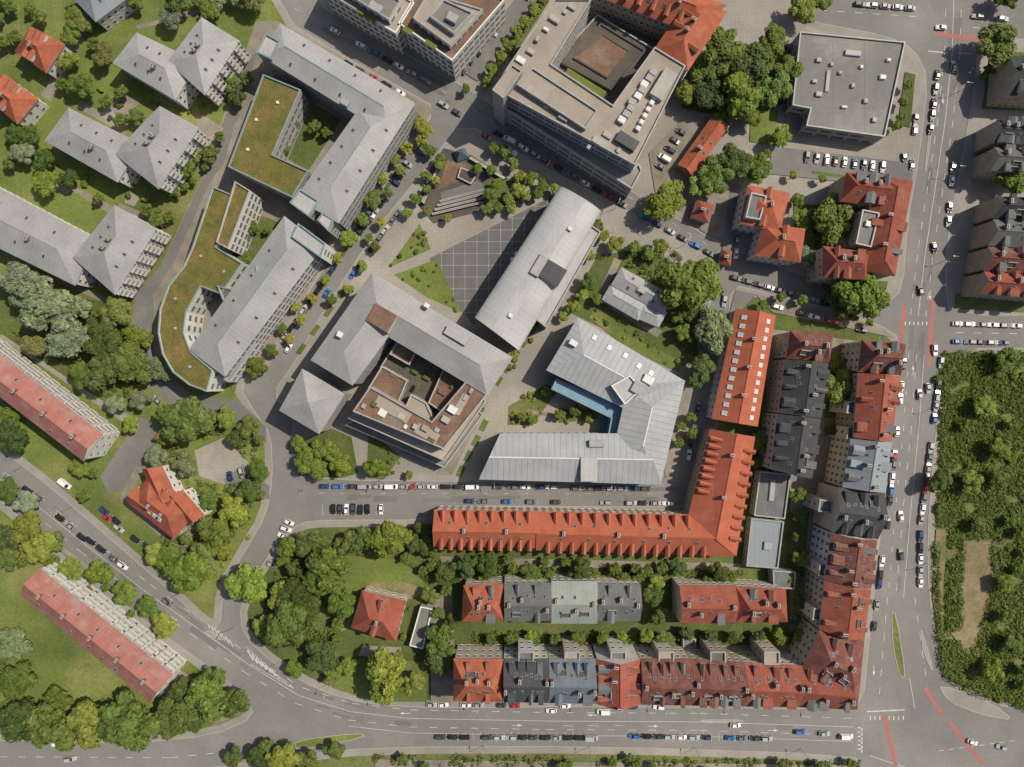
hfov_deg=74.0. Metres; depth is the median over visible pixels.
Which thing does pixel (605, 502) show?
parked car
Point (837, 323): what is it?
parked car
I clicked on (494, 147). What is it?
tree
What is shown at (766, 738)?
parked car
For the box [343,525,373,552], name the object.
tree
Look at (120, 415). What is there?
path
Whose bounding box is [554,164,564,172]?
parked car
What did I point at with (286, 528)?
parked car
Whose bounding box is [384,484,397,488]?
parked car
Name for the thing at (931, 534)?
pavement
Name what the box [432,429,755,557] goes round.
long brick building
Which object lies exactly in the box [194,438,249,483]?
paved yard
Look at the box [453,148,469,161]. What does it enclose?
glass pyramid
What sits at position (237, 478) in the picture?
access road
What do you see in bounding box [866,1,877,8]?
parked car
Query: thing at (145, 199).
shrub
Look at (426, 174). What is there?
tree
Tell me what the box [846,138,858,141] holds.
window
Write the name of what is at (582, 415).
lawn
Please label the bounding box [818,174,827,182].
tree
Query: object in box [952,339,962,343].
parked car
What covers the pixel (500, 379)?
lawn
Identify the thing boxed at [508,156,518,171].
tree
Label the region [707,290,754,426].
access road
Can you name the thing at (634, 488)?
parked car
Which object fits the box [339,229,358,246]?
tree
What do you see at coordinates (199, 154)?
tree
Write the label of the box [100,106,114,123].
paved yard
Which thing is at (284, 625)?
tree
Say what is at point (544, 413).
path
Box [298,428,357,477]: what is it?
lawn
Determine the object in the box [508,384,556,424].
lawn
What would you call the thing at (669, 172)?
paved yard
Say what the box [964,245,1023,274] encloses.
tenement house
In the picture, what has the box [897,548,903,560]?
car
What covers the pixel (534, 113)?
window
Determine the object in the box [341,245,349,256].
lawn
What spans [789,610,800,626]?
tree
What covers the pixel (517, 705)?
car
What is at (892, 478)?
parked car
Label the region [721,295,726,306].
parked car
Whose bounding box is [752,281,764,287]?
parked car
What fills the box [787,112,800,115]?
window
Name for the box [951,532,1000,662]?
bare field
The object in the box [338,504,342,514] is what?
parked car
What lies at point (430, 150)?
tree
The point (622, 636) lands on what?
tree
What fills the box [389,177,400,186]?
parked car
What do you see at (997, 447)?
tree
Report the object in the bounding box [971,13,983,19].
parked car
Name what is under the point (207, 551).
tree
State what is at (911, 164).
parked car
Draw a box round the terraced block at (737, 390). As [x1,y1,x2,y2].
[705,309,775,426]
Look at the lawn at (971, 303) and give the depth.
264.52 m
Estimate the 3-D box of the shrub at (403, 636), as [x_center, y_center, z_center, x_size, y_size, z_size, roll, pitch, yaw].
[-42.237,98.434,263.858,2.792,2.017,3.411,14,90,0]
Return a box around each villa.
[126,464,212,538]
[731,185,789,233]
[746,225,804,265]
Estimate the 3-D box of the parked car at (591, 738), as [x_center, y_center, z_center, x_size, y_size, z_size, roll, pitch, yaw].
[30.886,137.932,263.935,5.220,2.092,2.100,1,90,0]
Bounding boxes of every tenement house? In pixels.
[453,644,502,703]
[462,576,503,623]
[503,636,548,704]
[504,575,551,623]
[547,636,596,705]
[550,573,597,623]
[592,636,640,711]
[596,576,641,623]
[634,636,694,707]
[672,578,739,624]
[682,636,748,708]
[731,579,787,624]
[731,636,804,708]
[759,412,820,477]
[765,359,829,417]
[772,330,833,362]
[783,651,855,712]
[787,618,863,709]
[802,570,871,639]
[806,171,912,283]
[808,525,877,588]
[813,482,887,538]
[824,436,893,491]
[835,373,902,441]
[841,340,905,374]
[960,270,1023,301]
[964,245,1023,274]
[968,219,1023,250]
[971,144,1023,179]
[973,115,1023,152]
[973,193,1023,224]
[986,55,1023,108]
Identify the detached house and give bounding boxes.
[0,73,48,125]
[15,27,72,78]
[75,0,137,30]
[351,586,407,640]
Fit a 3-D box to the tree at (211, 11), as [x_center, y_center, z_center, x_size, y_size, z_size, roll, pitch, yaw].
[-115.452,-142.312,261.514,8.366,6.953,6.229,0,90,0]
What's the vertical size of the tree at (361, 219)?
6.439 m
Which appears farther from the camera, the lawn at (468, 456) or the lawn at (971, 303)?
the lawn at (468, 456)
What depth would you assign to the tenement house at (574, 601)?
251.17 m
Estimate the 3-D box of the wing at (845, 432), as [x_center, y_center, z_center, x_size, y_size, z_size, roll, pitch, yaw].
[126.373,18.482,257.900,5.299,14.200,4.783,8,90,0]
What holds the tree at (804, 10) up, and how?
on the road at (922, 732)
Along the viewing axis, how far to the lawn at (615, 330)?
264.63 m
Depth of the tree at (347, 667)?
258.50 m
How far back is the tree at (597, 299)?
260.17 m
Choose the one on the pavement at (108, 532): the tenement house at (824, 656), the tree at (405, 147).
the tree at (405, 147)
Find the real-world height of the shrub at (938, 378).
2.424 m
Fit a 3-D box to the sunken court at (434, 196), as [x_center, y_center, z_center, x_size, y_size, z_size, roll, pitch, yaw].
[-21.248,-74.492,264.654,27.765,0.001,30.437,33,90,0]
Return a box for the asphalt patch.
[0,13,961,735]
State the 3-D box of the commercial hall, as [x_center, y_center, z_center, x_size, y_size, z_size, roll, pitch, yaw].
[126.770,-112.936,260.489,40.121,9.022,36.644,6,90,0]
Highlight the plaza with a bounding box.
[429,196,552,325]
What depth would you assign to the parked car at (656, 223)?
263.94 m
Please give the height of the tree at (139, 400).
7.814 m
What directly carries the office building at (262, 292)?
on the road at (922, 732)
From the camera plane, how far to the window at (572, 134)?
244.32 m
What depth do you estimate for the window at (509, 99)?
244.38 m
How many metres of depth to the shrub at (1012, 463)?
263.33 m
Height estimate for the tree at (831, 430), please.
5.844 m
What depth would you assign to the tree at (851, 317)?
260.48 m
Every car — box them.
[21,485,33,492]
[54,513,64,521]
[57,478,71,488]
[64,521,74,529]
[64,755,76,762]
[76,532,85,541]
[84,536,96,545]
[95,544,106,553]
[98,506,109,515]
[102,514,111,521]
[106,553,118,562]
[111,516,120,524]
[113,524,124,532]
[116,560,128,569]
[130,534,139,543]
[141,541,148,547]
[153,395,162,404]
[162,597,173,606]
[227,470,233,481]
[238,466,243,478]
[266,560,275,567]
[277,532,288,537]
[279,333,287,343]
[280,525,291,532]
[283,518,294,525]
[284,344,292,353]
[286,323,294,332]
[299,304,308,314]
[313,285,321,295]
[319,484,329,488]
[323,287,330,297]
[327,265,335,276]
[330,27,340,35]
[330,504,335,514]
[332,484,343,488]
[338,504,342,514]
[343,504,348,514]
[346,484,356,488]
[349,269,357,278]
[350,503,355,514]
[353,226,363,234]
[355,41,366,49]
[355,65,365,73]
[357,484,370,488]
[357,504,362,514]
[364,504,369,514]
[365,209,375,218]
[368,48,379,56]
[369,73,378,80]
[373,484,382,488]
[375,234,382,243]
[378,504,383,514]
[379,194,387,202]
[380,225,389,235]
[381,55,392,63]
[381,80,391,87]
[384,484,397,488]
[387,216,395,225]
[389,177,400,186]
[393,62,403,69]
[393,208,401,217]
[394,171,403,179]
[395,88,405,95]
[399,484,408,488]
[402,159,412,167]
[406,69,417,77]
[408,483,417,489]
[413,146,423,155]
[414,484,423,488]
[419,76,430,84]
[426,702,436,707]
[427,484,437,488]
[435,734,446,739]
[437,100,448,108]
[438,702,448,706]
[439,484,450,489]
[448,734,457,739]
[451,108,461,116]
[453,484,462,488]
[458,734,469,739]
[460,702,470,707]
[465,484,478,489]
[465,498,474,502]
[473,702,483,707]
[477,499,487,503]
[481,132,491,140]
[481,734,492,740]
[492,129,502,137]
[493,484,503,488]
[493,734,504,739]
[496,702,506,707]
[502,499,511,503]
[503,135,515,144]
[505,734,516,739]
[507,484,518,489]
[510,702,520,708]
[517,143,528,151]
[517,734,527,740]
[520,484,529,488]
[526,499,537,504]
[528,734,537,739]
[529,150,540,158]
[534,484,544,489]
[539,734,550,740]
[541,156,552,165]
[546,484,556,489]
[546,707,556,713]
[551,499,561,503]
[551,734,561,740]
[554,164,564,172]
[560,703,570,708]
[562,735,572,739]
[566,171,577,179]
[571,485,581,490]
[573,735,584,740]
[579,179,589,186]
[583,486,593,490]
[585,735,597,741]
[591,185,602,193]
[593,486,604,490]
[600,500,611,504]
[603,193,613,200]
[606,486,616,490]
[616,199,627,208]
[617,486,627,490]
[625,500,636,505]
[628,733,638,738]
[629,486,639,490]
[637,500,647,505]
[638,212,649,220]
[640,486,651,491]
[641,733,651,739]
[651,220,661,227]
[651,500,660,504]
[652,734,662,738]
[653,705,664,709]
[654,162,664,170]
[658,153,671,163]
[662,501,673,505]
[663,734,674,739]
[664,145,675,153]
[665,227,675,234]
[670,136,679,144]
[675,128,685,135]
[676,734,686,739]
[677,234,687,241]
[685,449,691,461]
[688,439,693,447]
[688,734,699,740]
[689,241,700,248]
[695,401,701,411]
[700,734,710,740]
[703,248,713,256]
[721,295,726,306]
[725,735,735,740]
[730,275,740,281]
[730,722,740,727]
[733,248,738,258]
[734,232,738,243]
[736,735,746,740]
[741,277,752,284]
[749,735,759,740]
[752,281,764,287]
[760,735,772,740]
[764,284,774,290]
[771,303,783,309]
[775,287,785,293]
[786,290,796,296]
[794,729,805,734]
[796,310,807,316]
[804,151,809,162]
[808,296,819,302]
[808,313,820,319]
[814,153,819,163]
[818,730,829,736]
[820,300,829,305]
[821,317,831,323]
[823,153,829,165]
[831,320,842,325]
[832,155,837,165]
[841,156,847,167]
[851,158,857,168]
[854,1,865,7]
[855,326,867,332]
[861,159,866,169]
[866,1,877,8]
[869,160,874,170]
[871,621,876,631]
[873,600,879,610]
[876,577,882,589]
[877,567,882,577]
[878,555,884,566]
[879,3,890,9]
[879,161,885,172]
[884,517,890,528]
[887,496,892,505]
[888,483,893,495]
[889,472,895,483]
[891,449,897,459]
[891,460,896,471]
[892,4,902,10]
[893,426,899,436]
[897,393,902,404]
[897,511,903,521]
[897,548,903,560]
[899,381,904,391]
[901,152,906,163]
[902,358,906,369]
[904,5,915,11]
[909,159,914,169]
[911,123,917,134]
[912,113,918,123]
[916,389,922,399]
[917,285,923,295]
[917,514,923,524]
[917,530,923,541]
[917,542,923,553]
[917,554,923,563]
[917,566,923,576]
[917,577,923,587]
[919,503,925,514]
[920,493,927,502]
[922,483,927,492]
[923,473,929,483]
[924,462,930,472]
[925,383,930,393]
[926,452,932,462]
[927,124,933,134]
[927,441,933,452]
[929,109,935,121]
[930,98,936,108]
[930,242,937,252]
[931,344,938,355]
[931,413,937,423]
[932,83,938,94]
[932,401,938,411]
[933,390,939,401]
[934,69,940,79]
[935,24,946,30]
[935,380,941,389]
[938,356,944,367]
[945,216,951,226]
[946,202,952,212]
[948,175,954,185]
[949,162,955,173]
[950,61,956,72]
[952,321,962,325]
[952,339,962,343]
[963,321,975,326]
[964,339,975,343]
[966,738,977,745]
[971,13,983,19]
[975,322,986,326]
[976,339,985,344]
[986,322,998,327]
[986,340,997,344]
[995,743,1006,750]
[996,15,1008,21]
[998,340,1009,344]
[999,323,1010,327]
[1011,323,1022,327]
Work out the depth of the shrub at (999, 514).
263.21 m
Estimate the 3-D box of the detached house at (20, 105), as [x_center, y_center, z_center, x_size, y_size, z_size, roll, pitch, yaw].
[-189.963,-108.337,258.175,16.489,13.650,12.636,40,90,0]
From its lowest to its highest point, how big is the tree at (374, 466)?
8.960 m
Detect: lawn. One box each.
[0,0,285,618]
[0,286,129,400]
[0,510,242,733]
[130,474,191,541]
[233,215,278,264]
[247,297,890,699]
[266,753,842,766]
[288,101,340,169]
[296,343,306,354]
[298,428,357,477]
[310,324,319,335]
[323,306,333,316]
[324,555,426,631]
[333,657,426,701]
[337,289,344,297]
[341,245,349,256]
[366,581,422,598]
[367,435,400,479]
[388,224,430,267]
[394,259,459,311]
[456,465,465,477]
[464,450,472,461]
[471,435,480,446]
[479,419,488,431]
[483,181,521,207]
[495,376,502,385]
[507,1,548,57]
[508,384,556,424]
[559,408,597,422]
[569,248,701,366]
[589,307,682,371]
[681,49,789,113]
[750,110,778,145]
[788,512,808,588]
[794,204,835,249]
[811,170,844,177]
[822,280,887,290]
[824,367,837,417]
[900,72,914,126]
[935,355,1023,699]
[955,294,1023,311]
[982,52,1023,109]
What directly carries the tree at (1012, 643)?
on the lawn at (951, 553)
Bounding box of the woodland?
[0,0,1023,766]
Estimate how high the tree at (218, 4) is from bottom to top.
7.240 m
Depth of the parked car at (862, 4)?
263.98 m
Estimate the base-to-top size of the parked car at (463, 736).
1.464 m
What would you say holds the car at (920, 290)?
on the road at (922, 732)
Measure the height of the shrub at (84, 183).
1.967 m
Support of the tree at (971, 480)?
on the lawn at (951, 553)
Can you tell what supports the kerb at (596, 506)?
on the road at (922, 732)
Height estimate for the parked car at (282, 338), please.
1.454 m
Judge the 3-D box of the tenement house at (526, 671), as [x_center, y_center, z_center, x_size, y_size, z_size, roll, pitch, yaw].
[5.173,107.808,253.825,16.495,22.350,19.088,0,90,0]
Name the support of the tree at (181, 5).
on the lawn at (48, 455)
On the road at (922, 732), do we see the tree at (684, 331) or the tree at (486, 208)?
the tree at (684, 331)
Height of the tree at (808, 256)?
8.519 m
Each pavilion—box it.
[422,157,504,215]
[602,267,666,327]
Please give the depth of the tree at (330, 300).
259.90 m
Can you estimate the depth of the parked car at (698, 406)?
263.93 m
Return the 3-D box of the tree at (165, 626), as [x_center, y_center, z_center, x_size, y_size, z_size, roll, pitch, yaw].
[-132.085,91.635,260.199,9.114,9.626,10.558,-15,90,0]
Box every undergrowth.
[0,36,860,766]
[929,349,1023,711]
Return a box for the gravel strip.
[375,759,862,766]
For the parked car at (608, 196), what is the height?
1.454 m
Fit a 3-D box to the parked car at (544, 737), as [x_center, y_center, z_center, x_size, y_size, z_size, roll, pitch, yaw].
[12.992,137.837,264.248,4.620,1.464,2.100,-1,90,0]
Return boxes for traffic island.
[204,630,221,639]
[294,733,363,748]
[700,719,742,721]
[891,611,904,677]
[920,630,932,669]
[925,122,932,170]
[940,687,1009,719]
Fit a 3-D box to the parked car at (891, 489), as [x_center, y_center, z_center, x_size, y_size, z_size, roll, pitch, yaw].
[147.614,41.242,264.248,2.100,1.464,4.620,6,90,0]
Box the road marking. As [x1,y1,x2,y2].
[6,2,1016,766]
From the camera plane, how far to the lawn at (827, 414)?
264.61 m
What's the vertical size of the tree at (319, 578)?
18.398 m
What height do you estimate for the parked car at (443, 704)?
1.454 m
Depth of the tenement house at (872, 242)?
247.98 m
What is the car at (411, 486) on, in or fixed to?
on the road at (922, 732)
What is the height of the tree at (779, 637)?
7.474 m
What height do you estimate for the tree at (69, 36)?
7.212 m
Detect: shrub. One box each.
[11,328,19,335]
[51,356,58,362]
[81,180,87,187]
[82,174,88,180]
[96,85,103,91]
[116,102,123,107]
[125,192,130,198]
[141,195,148,201]
[400,633,406,640]
[406,689,411,695]
[808,230,815,237]
[934,374,944,382]
[935,507,943,512]
[936,503,947,511]
[942,371,951,378]
[950,478,958,488]
[966,463,978,470]
[979,357,990,369]
[986,463,992,470]
[992,370,1004,378]
[992,460,999,469]
[994,429,1002,437]
[995,512,1002,517]
[1007,454,1017,462]
[1008,461,1016,466]
[1009,372,1018,381]
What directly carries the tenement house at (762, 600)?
on the road at (922, 732)
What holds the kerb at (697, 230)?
on the road at (922, 732)
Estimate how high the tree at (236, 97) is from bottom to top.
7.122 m
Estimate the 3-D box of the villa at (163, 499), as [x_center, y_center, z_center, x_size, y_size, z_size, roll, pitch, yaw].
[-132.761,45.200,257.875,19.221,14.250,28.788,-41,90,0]
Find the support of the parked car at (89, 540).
on the road at (922, 732)
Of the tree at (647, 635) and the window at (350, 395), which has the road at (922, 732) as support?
the tree at (647, 635)
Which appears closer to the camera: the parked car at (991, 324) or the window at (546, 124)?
the window at (546, 124)
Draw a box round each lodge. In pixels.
[690,200,713,223]
[718,249,731,265]
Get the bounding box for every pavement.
[0,0,429,626]
[0,501,251,742]
[224,747,859,766]
[240,287,897,708]
[277,129,715,480]
[319,0,925,298]
[928,349,1023,710]
[946,39,1023,314]
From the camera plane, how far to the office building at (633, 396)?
250.90 m
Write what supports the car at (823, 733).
on the road at (922, 732)
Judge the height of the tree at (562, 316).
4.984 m
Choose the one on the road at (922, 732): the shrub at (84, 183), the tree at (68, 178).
the tree at (68, 178)
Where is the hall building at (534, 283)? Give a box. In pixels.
[475,187,600,349]
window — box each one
[199,199,336,388]
[237,69,415,237]
[344,395,485,462]
[502,378,607,432]
[508,98,518,105]
[508,102,518,110]
[511,115,521,123]
[511,124,626,198]
[520,104,531,112]
[520,109,530,116]
[523,122,533,130]
[532,116,543,123]
[533,112,543,119]
[535,130,545,138]
[545,119,556,126]
[545,122,556,130]
[547,138,557,146]
[557,130,568,137]
[558,125,569,133]
[570,132,582,140]
[570,136,581,143]
[571,153,581,161]
[583,139,594,147]
[595,150,605,157]
[596,146,607,154]
[607,157,618,164]
[609,153,620,160]
[619,163,631,171]
[621,160,633,168]
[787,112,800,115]
[788,94,791,107]
[790,41,793,54]
[791,108,804,111]
[794,36,797,49]
[799,131,812,134]
[804,128,817,131]
[815,134,828,137]
[820,130,832,133]
[830,136,843,139]
[834,132,848,135]
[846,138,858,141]
[850,134,864,137]
[861,140,873,143]
[865,137,879,140]
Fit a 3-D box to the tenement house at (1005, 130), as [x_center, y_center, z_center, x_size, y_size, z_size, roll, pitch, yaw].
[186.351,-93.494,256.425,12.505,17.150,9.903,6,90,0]
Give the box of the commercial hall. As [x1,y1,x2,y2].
[784,31,905,144]
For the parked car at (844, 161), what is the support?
on the parking lot at (785, 161)
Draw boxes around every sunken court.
[418,148,507,222]
[439,160,468,188]
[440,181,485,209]
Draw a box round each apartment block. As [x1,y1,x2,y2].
[0,187,171,297]
[0,338,120,460]
[21,560,186,702]
[45,106,211,195]
[113,17,250,109]
[328,0,414,54]
[398,0,505,79]
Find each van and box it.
[596,708,609,714]
[839,733,852,739]
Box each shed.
[681,635,695,647]
[742,469,790,568]
[768,567,795,588]
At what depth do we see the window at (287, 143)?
260.21 m
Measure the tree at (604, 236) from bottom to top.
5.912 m
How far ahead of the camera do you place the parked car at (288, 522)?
263.93 m
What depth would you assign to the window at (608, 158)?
248.08 m
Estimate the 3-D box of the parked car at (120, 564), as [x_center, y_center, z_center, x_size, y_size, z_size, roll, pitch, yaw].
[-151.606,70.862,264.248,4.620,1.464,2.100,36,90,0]
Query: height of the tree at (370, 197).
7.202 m
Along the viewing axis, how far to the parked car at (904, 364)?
263.64 m
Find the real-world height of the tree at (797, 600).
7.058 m
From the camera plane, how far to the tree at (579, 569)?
257.40 m
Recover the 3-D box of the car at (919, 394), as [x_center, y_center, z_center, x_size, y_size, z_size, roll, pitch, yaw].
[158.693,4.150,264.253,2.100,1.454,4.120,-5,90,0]
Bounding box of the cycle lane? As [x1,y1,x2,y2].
[882,32,983,766]
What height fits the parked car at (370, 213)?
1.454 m
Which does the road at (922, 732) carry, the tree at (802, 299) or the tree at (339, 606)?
the tree at (339, 606)
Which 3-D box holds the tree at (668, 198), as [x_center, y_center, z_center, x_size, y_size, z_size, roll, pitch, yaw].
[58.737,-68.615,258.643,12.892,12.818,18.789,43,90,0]
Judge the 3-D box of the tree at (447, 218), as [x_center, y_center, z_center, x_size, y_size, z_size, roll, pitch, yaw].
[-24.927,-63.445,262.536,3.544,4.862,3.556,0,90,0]
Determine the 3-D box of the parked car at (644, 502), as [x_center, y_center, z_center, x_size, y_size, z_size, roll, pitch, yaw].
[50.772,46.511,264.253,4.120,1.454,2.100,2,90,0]
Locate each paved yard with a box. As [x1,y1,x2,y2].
[55,184,70,193]
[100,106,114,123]
[119,465,198,552]
[124,192,139,205]
[153,21,432,378]
[159,670,248,725]
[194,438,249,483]
[284,135,702,473]
[327,0,918,291]
[431,590,455,704]
[437,401,487,474]
[440,557,741,569]
[503,645,789,657]
[598,258,661,336]
[649,119,703,203]
[664,375,690,476]
[700,176,749,240]
[756,294,892,336]
[764,329,857,485]
[790,472,831,631]
[952,46,1023,301]
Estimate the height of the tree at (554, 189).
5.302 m
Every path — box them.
[0,335,127,422]
[39,532,152,620]
[41,10,92,101]
[42,170,112,211]
[50,274,108,302]
[77,101,126,133]
[99,406,130,416]
[101,94,139,113]
[118,203,169,227]
[136,9,201,28]
[196,111,222,178]
[358,645,401,655]
[527,410,554,415]
[933,529,948,668]
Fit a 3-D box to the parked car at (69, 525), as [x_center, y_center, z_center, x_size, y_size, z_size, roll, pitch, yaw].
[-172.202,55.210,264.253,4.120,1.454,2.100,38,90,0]
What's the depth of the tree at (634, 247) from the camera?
259.68 m
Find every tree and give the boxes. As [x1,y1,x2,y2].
[0,260,40,307]
[0,406,23,426]
[0,416,29,453]
[0,475,20,504]
[0,524,18,549]
[0,548,20,571]
[0,627,33,660]
[0,660,38,700]
[0,699,37,742]
[4,122,20,143]
[7,143,35,164]
[11,508,42,543]
[12,490,39,515]
[13,275,81,333]
[16,124,39,145]
[19,335,49,356]
[21,530,57,563]
[23,699,76,751]
[30,170,56,196]
[32,148,55,171]
[42,685,73,708]
[44,319,91,357]
[45,530,64,552]
[55,169,78,187]
[56,52,79,69]
[56,556,82,580]
[60,25,80,44]
[64,4,86,31]
[64,73,95,97]
[66,699,102,750]
[68,361,90,389]
[68,457,88,477]
[73,295,92,318]
[82,320,123,361]
[82,357,117,391]
[84,559,114,583]
[91,41,112,66]
[95,688,161,752]
[99,295,132,325]
[103,395,126,413]
[106,341,151,383]
[112,579,138,605]
[121,324,153,347]
[122,415,138,433]
[125,109,144,126]
[128,391,153,410]
[136,594,159,618]
[143,443,167,466]
[145,542,161,565]
[148,356,174,380]
[152,611,177,638]
[152,697,198,741]
[153,430,169,444]
[154,395,217,443]
[155,544,179,569]
[158,8,181,30]
[162,551,217,593]
[164,0,191,12]
[166,675,191,702]
[171,450,195,477]
[181,161,194,177]
[184,675,225,724]
[187,717,204,733]
[190,147,202,162]
[190,540,217,560]
[196,516,229,547]
[199,3,220,19]
[200,490,216,510]
[202,144,219,163]
[202,666,225,684]
[208,0,226,10]
[211,404,235,429]
[215,543,233,559]
[216,688,250,718]
[218,495,247,527]
[222,70,237,91]
[223,562,266,603]
[223,745,242,766]
[225,430,241,447]
[227,84,246,105]
[229,0,239,6]
[234,479,261,501]
[236,415,261,437]
[239,0,265,11]
[245,357,268,378]
[245,746,266,766]
[248,459,269,483]
[251,614,267,642]
[264,599,306,649]
[264,741,300,766]
[266,344,278,356]
[267,580,291,611]
[276,536,297,557]
[277,322,286,334]
[277,571,320,621]
[284,333,294,344]
[285,558,306,576]
[285,660,304,678]
[290,303,300,312]
[291,434,307,452]
[293,446,322,473]
[295,530,331,558]
[296,314,305,324]
[297,749,319,766]
[302,546,351,595]
[305,640,339,672]
[306,293,316,304]
[308,460,327,480]
[310,438,339,461]
[320,274,330,285]
[322,667,340,684]
[322,740,345,759]
[326,294,336,304]
[327,593,355,617]
[328,452,350,476]
[332,529,357,556]
[333,251,342,263]
[336,656,358,677]
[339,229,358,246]
[342,284,353,293]
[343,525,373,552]
[355,212,368,225]
[358,260,367,271]
[362,458,387,476]
[362,519,414,558]
[363,189,381,209]
[365,233,373,242]
[365,645,406,705]
[370,241,380,252]
[375,217,385,228]
[378,171,388,184]
[382,187,393,197]
[391,153,401,164]
[395,164,405,174]
[400,143,412,153]
[402,207,413,218]
[404,532,419,552]
[404,671,425,690]
[405,470,413,479]
[409,193,422,203]
[413,522,432,538]
[414,113,420,122]
[414,118,433,138]
[414,134,426,146]
[415,536,436,558]
[420,170,431,180]
[420,586,440,604]
[422,143,437,156]
[422,184,430,193]
[423,205,431,212]
[424,623,456,656]
[424,650,452,675]
[431,176,440,184]
[432,159,445,169]
[434,562,456,583]
[435,153,445,161]
[443,214,451,222]
[444,612,461,630]
[457,554,475,577]
[461,83,469,93]
[471,162,481,172]
[476,553,498,578]
[480,202,492,214]
[482,76,491,87]
[482,188,496,199]
[485,62,498,78]
[485,633,495,644]
[486,165,496,176]
[488,141,499,154]
[491,177,502,189]
[494,50,507,65]
[494,202,503,213]
[498,144,510,159]
[502,38,516,50]
[503,190,515,204]
[504,634,519,645]
[507,203,515,214]
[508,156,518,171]
[509,25,522,41]
[510,350,518,357]
[511,183,525,195]
[513,170,524,182]
[517,412,525,421]
[518,15,532,28]
[519,564,542,579]
[522,190,531,200]
[524,171,538,185]
[524,630,536,639]
[528,415,538,425]
[529,1,540,16]
[531,187,542,198]
[532,322,538,329]
[536,0,549,5]
[537,177,549,191]
[541,386,550,396]
[549,634,561,644]
[550,184,558,194]
[554,410,565,419]
[559,311,567,320]
[566,300,580,312]
[568,556,590,578]
[569,404,580,416]
[569,631,584,642]
[575,289,588,300]
[580,272,596,291]
[585,250,594,260]
[585,413,592,422]
[592,292,602,304]
[593,219,603,230]
[597,629,608,644]
[598,230,608,240]
[607,236,624,251]
[617,631,627,643]
[627,240,640,254]
[640,628,653,642]
[641,246,654,260]
[642,585,665,607]
[643,179,685,221]
[648,575,664,587]
[651,607,670,624]
[653,238,669,258]
[656,630,675,646]
[660,257,723,309]
[670,558,686,575]
[674,79,696,104]
[675,323,693,342]
[679,626,693,640]
[681,308,701,321]
[687,353,715,388]
[689,164,713,195]
[690,54,718,83]
[693,306,733,354]
[695,79,727,110]
[697,154,735,193]
[700,26,746,74]
[705,629,717,641]
[708,561,729,582]
[713,105,732,122]
[716,142,753,179]
[722,70,761,120]
[727,631,742,643]
[730,41,772,80]
[746,108,762,126]
[746,152,772,184]
[751,430,767,453]
[753,71,792,107]
[754,631,766,640]
[757,300,768,309]
[758,23,785,59]
[762,149,771,157]
[768,124,791,147]
[772,54,803,82]
[773,627,788,646]
[775,291,786,302]
[787,0,815,23]
[788,487,806,502]
[788,573,799,588]
[789,171,796,179]
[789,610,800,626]
[791,530,803,541]
[791,550,807,566]
[791,589,805,608]
[792,208,812,230]
[792,509,809,524]
[793,629,802,641]
[797,295,808,304]
[800,245,816,268]
[809,208,816,226]
[812,0,832,10]
[812,192,854,246]
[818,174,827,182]
[823,424,835,435]
[824,367,852,405]
[825,290,855,318]
[828,273,890,318]
[829,352,845,370]
[847,313,858,321]
[865,319,873,326]
[927,469,952,492]
[961,469,983,493]
[974,394,997,416]
[976,22,1018,65]
[980,658,1004,682]
[988,437,1011,459]
[988,469,1009,487]
[993,0,1017,9]
[995,167,1023,193]
[995,347,1020,372]
[996,574,1014,593]
[1003,634,1023,653]
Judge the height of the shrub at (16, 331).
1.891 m
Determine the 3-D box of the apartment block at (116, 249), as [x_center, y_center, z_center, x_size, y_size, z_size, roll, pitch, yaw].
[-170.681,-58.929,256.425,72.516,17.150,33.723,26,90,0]
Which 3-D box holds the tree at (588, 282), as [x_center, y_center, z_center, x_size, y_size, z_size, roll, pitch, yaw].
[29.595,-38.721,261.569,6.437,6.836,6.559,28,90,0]
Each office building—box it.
[158,181,336,391]
[228,23,416,239]
[279,272,512,467]
[479,318,684,484]
[492,0,685,198]
[588,0,726,87]
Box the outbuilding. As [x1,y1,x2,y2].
[676,117,727,178]
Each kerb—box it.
[0,500,252,742]
[1,1,430,627]
[216,746,859,766]
[240,286,897,708]
[276,128,716,481]
[318,0,926,299]
[927,348,1023,710]
[945,38,1023,315]
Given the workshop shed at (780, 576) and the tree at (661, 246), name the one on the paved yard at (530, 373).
the tree at (661, 246)
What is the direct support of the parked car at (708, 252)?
on the road at (922, 732)
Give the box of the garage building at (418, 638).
[409,603,432,648]
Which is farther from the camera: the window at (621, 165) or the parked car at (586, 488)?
the parked car at (586, 488)
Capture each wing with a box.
[799,597,819,620]
[802,494,832,512]
[805,555,825,575]
[829,400,854,413]
[829,425,859,438]
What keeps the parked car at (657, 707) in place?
on the road at (922, 732)
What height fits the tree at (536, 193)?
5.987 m
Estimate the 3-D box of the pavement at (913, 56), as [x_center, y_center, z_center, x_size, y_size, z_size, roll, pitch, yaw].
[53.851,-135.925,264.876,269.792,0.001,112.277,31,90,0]
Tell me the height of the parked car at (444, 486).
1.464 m
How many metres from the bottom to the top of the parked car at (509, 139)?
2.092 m
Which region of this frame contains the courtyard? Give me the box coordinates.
[556,376,607,431]
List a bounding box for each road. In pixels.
[0,0,1023,766]
[101,416,161,494]
[131,52,265,442]
[223,465,268,498]
[465,0,536,80]
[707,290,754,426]
[723,183,740,254]
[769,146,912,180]
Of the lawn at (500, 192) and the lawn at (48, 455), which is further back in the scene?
the lawn at (48, 455)
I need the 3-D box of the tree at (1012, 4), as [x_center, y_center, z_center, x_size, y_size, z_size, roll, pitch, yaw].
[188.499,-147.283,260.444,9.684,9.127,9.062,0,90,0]

